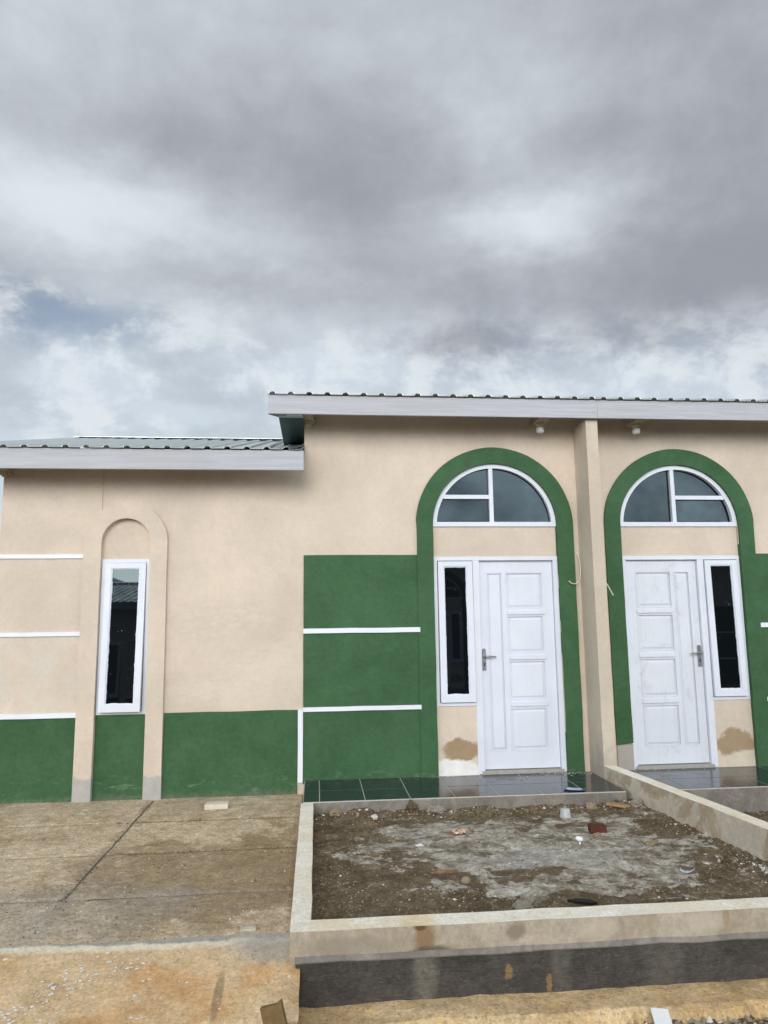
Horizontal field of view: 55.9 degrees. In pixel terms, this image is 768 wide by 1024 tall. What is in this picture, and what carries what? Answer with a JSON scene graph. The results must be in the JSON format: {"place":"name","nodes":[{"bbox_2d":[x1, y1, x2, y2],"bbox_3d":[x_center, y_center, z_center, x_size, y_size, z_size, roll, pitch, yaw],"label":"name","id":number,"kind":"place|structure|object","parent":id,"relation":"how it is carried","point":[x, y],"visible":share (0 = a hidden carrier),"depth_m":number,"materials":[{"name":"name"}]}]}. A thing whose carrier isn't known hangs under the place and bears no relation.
{"place":"outdoors","nodes":[
{"label":"outdoors","id":0,"kind":"place"},
{"bbox_2d":[0,794,302,946],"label":"driveway","id":1,"kind":"structure","parent":0,"point":[211,836],"depth_m":4.98,"materials":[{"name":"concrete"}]},
{"bbox_2d":[204,801,228,809],"bbox_3d":[-1.519,2.667,6.586,0.214,0.049,0.099,1,-6,-8],"label":"mortar slab","id":2,"kind":"object","parent":1,"relation":"on","point":[216,805],"depth_m":6.55,"materials":[{"name":"white concrete"}]},
{"bbox_2d":[240,925,255,931],"bbox_3d":[-0.748,2.289,3.984,0.084,0.017,0.036,1,-9,-11],"label":"mortar slab","id":3,"kind":"object","parent":1,"relation":"on","point":[248,928],"depth_m":3.97,"materials":[{"name":"beige concrete"}]},
{"bbox_2d":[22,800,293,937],"bbox_3d":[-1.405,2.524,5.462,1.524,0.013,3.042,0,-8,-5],"label":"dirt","id":4,"kind":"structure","parent":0,"point":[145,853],"depth_m":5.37,"materials":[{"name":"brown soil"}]},
{"bbox_2d":[0,0,767,528],"label":"sky","id":5,"kind":"structure","parent":0,"point":[209,208],"materials":[{"name":"grey"}]},
{"bbox_2d":[312,798,767,919],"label":"soil","id":6,"kind":"structure","parent":0,"point":[509,882],"depth_m":5.00,"materials":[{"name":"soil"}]},
{"bbox_2d":[329,807,341,816],"bbox_3d":[-0.421,2.586,6.232,0.108,0.088,0.148,-5,-9,27],"label":"stone","id":7,"kind":"object","parent":6,"relation":"on","point":[335,811],"visible":0.95,"depth_m":6.19,"materials":[{"name":"beige stone"}]},
{"bbox_2d":[371,814,377,819],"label":"stone","id":8,"kind":"object","parent":6,"relation":"on","point":[374,816],"visible":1,"depth_m":6.07,"materials":[{"name":"white stone"}]},
{"bbox_2d":[405,799,418,813],"bbox_3d":[0.238,2.574,6.317,0.112,0.128,0.159,4,-10,-30],"label":"stone","id":9,"kind":"object","parent":6,"relation":"on","point":[411,806],"visible":0.91,"depth_m":6.27,"materials":[{"name":"brown stone"}]},
{"bbox_2d":[426,805,446,813],"bbox_3d":[0.455,2.594,6.316,0.187,0.077,0.107,-1,-8,3],"label":"stone","id":10,"kind":"object","parent":6,"relation":"on","point":[438,809],"visible":1,"depth_m":6.29,"materials":[{"name":"beige stone"}]},
{"bbox_2d":[450,829,468,834],"bbox_3d":[0.588,2.501,5.660,0.132,0.038,0.072,3,-9,-22],"label":"wrapper","id":11,"kind":"object","parent":6,"relation":"on","point":[460,831],"visible":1,"depth_m":5.65,"materials":[{"name":"orange paper"}]},
{"bbox_2d":[461,876,470,883],"bbox_3d":[0.526,2.367,4.657,0.058,0.048,0.073,-7,-10,35],"label":"stone","id":12,"kind":"object","parent":6,"relation":"on","point":[465,879],"visible":1,"depth_m":4.63,"materials":[{"name":"beige stone"}]},
{"bbox_2d":[512,899,533,909],"bbox_3d":[0.809,2.300,4.230,0.121,0.052,0.147,0,-8,-4],"label":"stone","id":13,"kind":"object","parent":6,"relation":"on","point":[518,904],"visible":0.81,"depth_m":4.21,"materials":[{"name":"grey stone"}]},
{"bbox_2d":[560,808,570,818],"bbox_3d":[1.538,2.552,6.144,0.091,0.075,0.091,9,-16,-27],"label":"cup","id":14,"kind":"object","parent":6,"relation":"on","point":[565,813],"visible":1,"depth_m":6.11,"materials":[{"name":"plastic"}]},
{"bbox_2d":[575,836,582,843],"bbox_3d":[1.462,2.462,5.415,0.056,0.020,0.114,2,12,9],"label":"spoon","id":15,"kind":"object","parent":6,"relation":"on","point":[579,838],"visible":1,"depth_m":5.44,"materials":[{"name":"white plastic"}]},
{"bbox_2d":[567,898,596,904],"bbox_3d":[1.172,2.307,4.291,0.174,0.014,0.046,-2,0,7],"label":"rubber scrap","id":16,"kind":"object","parent":6,"relation":"on","point":[583,901],"visible":1,"depth_m":4.28,"materials":[{"name":"black rubber"}]},
{"bbox_2d":[585,801,597,809],"bbox_3d":[1.825,2.598,6.378,0.098,0.089,0.136,3,-9,-22],"label":"stone","id":17,"kind":"object","parent":6,"relation":"on","point":[591,805],"visible":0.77,"depth_m":6.36,"materials":[{"name":"beige stone"}]},
{"bbox_2d":[588,823,606,833],"bbox_3d":[1.686,2.505,5.728,0.131,0.059,0.103,1,-5,2],"label":"brick","id":18,"kind":"object","parent":6,"relation":"on","point":[597,827],"visible":0.98,"depth_m":5.68,"materials":[{"name":"red brick"}]},
{"bbox_2d":[593,832,602,837],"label":"stone","id":19,"kind":"object","parent":6,"relation":"on","point":[597,835],"visible":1,"depth_m":5.53,"materials":[{"name":"beige stone"}]},
{"bbox_2d":[609,814,617,818],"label":"stone","id":20,"kind":"object","parent":6,"relation":"on","point":[613,816],"visible":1,"depth_m":6.06,"materials":[{"name":"beige stone"}]},
{"bbox_2d":[606,801,630,807],"bbox_3d":[2.049,2.564,6.341,0.209,0.020,0.056,4,-3,9],"label":"timber offcut","id":21,"kind":"object","parent":6,"relation":"on","point":[621,805],"visible":1,"depth_m":6.33,"materials":[{"name":"brown wood"}]},
{"bbox_2d":[630,798,642,806],"bbox_3d":[2.218,2.559,6.350,0.120,0.096,0.090,-6,-10,33],"label":"stone","id":22,"kind":"object","parent":6,"relation":"on","point":[636,802],"visible":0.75,"depth_m":6.33,"materials":[{"name":"beige stone"}]},
{"bbox_2d":[645,840,657,845],"bbox_3d":[1.997,2.458,5.385,0.163,0.027,0.090,6,-11,-38],"label":"stone","id":23,"kind":"object","parent":6,"relation":"on","point":[650,842],"visible":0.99,"depth_m":5.36,"materials":[{"name":"beige stone"}]},
{"bbox_2d":[740,861,767,873],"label":"mortar crumbs","id":24,"kind":"object","parent":6,"relation":"on","point":[760,867],"visible":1,"depth_m":4.78,"materials":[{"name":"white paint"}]},
{"bbox_2d":[582,397,767,811],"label":"house","id":25,"kind":"structure","parent":0,"point":[684,490],"depth_m":7.74,"materials":[{"name":"beige paint"}]},
{"bbox_2d":[631,423,639,434],"bbox_3d":[2.715,-0.891,7.803,0.092,0.104,0.092,0,-8,-5],"label":"eave lamp","id":26,"kind":"object","parent":25,"relation":"attached to","point":[635,429],"visible":1,"depth_m":7.77,"materials":[{"name":"white plastic"}]},
{"bbox_2d":[626,560,709,764],"bbox_3d":[2.992,1.564,7.657,0.788,2.110,0.106,0,-8,-5],"label":"door","id":27,"kind":"structure","parent":25,"relation":"in","point":[671,722],"depth_m":7.67,"materials":[{"name":"white paint"}]},
{"bbox_2d":[703,560,748,695],"bbox_3d":[3.640,1.232,7.765,0.370,1.443,0.123,0,-8,-5],"label":"side window","id":28,"kind":"structure","parent":25,"relation":"in","point":[726,643],"depth_m":7.72,"materials":[{"name":"white paint"}]},
{"bbox_2d":[730,1019,767,1023],"bbox_3d":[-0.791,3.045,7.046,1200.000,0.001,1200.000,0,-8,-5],"label":"ground","id":29,"kind":"structure","parent":0,"point":[757,1021],"depth_m":3.54,"materials":[{"name":"grey gravel"}]},
{"bbox_2d":[0,932,299,1023],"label":"ramp","id":30,"kind":"structure","parent":29,"relation":"on","point":[229,976],"depth_m":3.54,"materials":[{"name":"beige concrete"}]},
{"bbox_2d":[0,946,289,1023],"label":"paint flakes","id":31,"kind":"object","parent":30,"relation":"on","point":[51,993],"visible":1,"depth_m":3.50,"materials":[{"name":"beige paint"}]},
{"bbox_2d":[260,999,287,1023],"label":"stake","id":32,"kind":"object","parent":29,"relation":"on","point":[273,1013],"visible":1,"depth_m":3.03,"materials":[{"name":"brown wood"}]},
{"bbox_2d":[0,391,626,813],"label":"house","id":33,"kind":"structure","parent":29,"relation":"on","point":[342,601],"depth_m":7.31,"materials":[{"name":"beige paint"}]},
{"bbox_2d":[95,559,149,714],"bbox_3d":[-2.573,1.223,7.164,0.472,1.514,0.174,0,-8,-5],"label":"niche window","id":34,"kind":"structure","parent":33,"relation":"in","point":[123,626],"depth_m":7.12,"materials":[{"name":"white paint"}]},
{"bbox_2d":[437,561,476,702],"bbox_3d":[0.745,1.228,7.497,0.370,1.443,0.123,0,-8,-5],"label":"side window","id":35,"kind":"structure","parent":33,"relation":"in","point":[457,672],"depth_m":7.46,"materials":[{"name":"white paint"}]},
{"bbox_2d":[479,561,560,768],"bbox_3d":[1.401,1.562,7.509,0.788,2.110,0.106,0,-8,-5],"label":"door","id":36,"kind":"structure","parent":33,"relation":"in","point":[520,702],"depth_m":7.52,"materials":[{"name":"white paint"}]},
{"bbox_2d":[535,422,543,432],"bbox_3d":[1.659,-0.893,7.706,0.092,0.104,0.092,0,-8,-5],"label":"eave lamp","id":37,"kind":"object","parent":33,"relation":"attached to","point":[540,427],"visible":1,"depth_m":7.67,"materials":[{"name":"white plastic"}]},
{"bbox_2d":[519,772,591,776],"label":"mortar dust","id":38,"kind":"object","parent":33,"relation":"on","point":[563,773],"visible":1,"depth_m":7.27,"materials":[{"name":"grey stone"}]},
{"bbox_2d":[563,787,584,790],"bbox_3d":[1.732,2.516,6.587,0.190,0.013,0.107,-3,-9,16],"label":"sachet","id":39,"kind":"object","parent":33,"relation":"on","point":[574,789],"visible":1,"depth_m":6.56,"materials":[{"name":"white plastic"}]},
{"bbox_2d":[569,553,580,583],"bbox_3d":[2.007,0.594,7.626,0.141,0.335,0.064,4,-10,-29],"label":"cable","id":40,"kind":"object","parent":33,"relation":"attached to","point":[580,570],"visible":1,"depth_m":7.62,"materials":[{"name":"white plastic"}]},
{"bbox_2d":[573,420,615,778],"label":"fin wall","id":41,"kind":"structure","parent":33,"relation":"attached to","point":[601,733],"depth_m":7.36,"materials":[{"name":"beige paint"}]},
{"bbox_2d":[289,803,767,1007],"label":"garden wall","id":42,"kind":"structure","parent":29,"relation":"on","point":[343,962],"depth_m":3.77,"materials":[{"name":"beige concrete"}]},
{"bbox_2d":[298,978,767,1023],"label":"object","id":43,"kind":"structure","parent":29,"relation":"on","point":[716,1001],"depth_m":3.59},
{"bbox_2d":[650,1008,671,1023],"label":"board","id":44,"kind":"object","parent":29,"relation":"on","point":[660,1015],"visible":1,"depth_m":3.48,"materials":[{"name":"white plastic"}]},
{"bbox_2d":[604,766,767,860],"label":"wall","id":45,"kind":"structure","parent":29,"relation":"on","point":[735,828],"depth_m":5.63,"materials":[{"name":"beige concrete"}]},
{"bbox_2d":[633,1014,767,1023],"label":"rubble","id":46,"kind":"object","parent":29,"relation":"on","point":[746,1019],"visible":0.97,"depth_m":3.53,"materials":[{"name":"gravel"}]},
{"bbox_2d":[741,811,767,821],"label":"soil","id":47,"kind":"structure","parent":0,"point":[755,815],"depth_m":6.49,"materials":[{"name":"grey gravel"}]}
]}

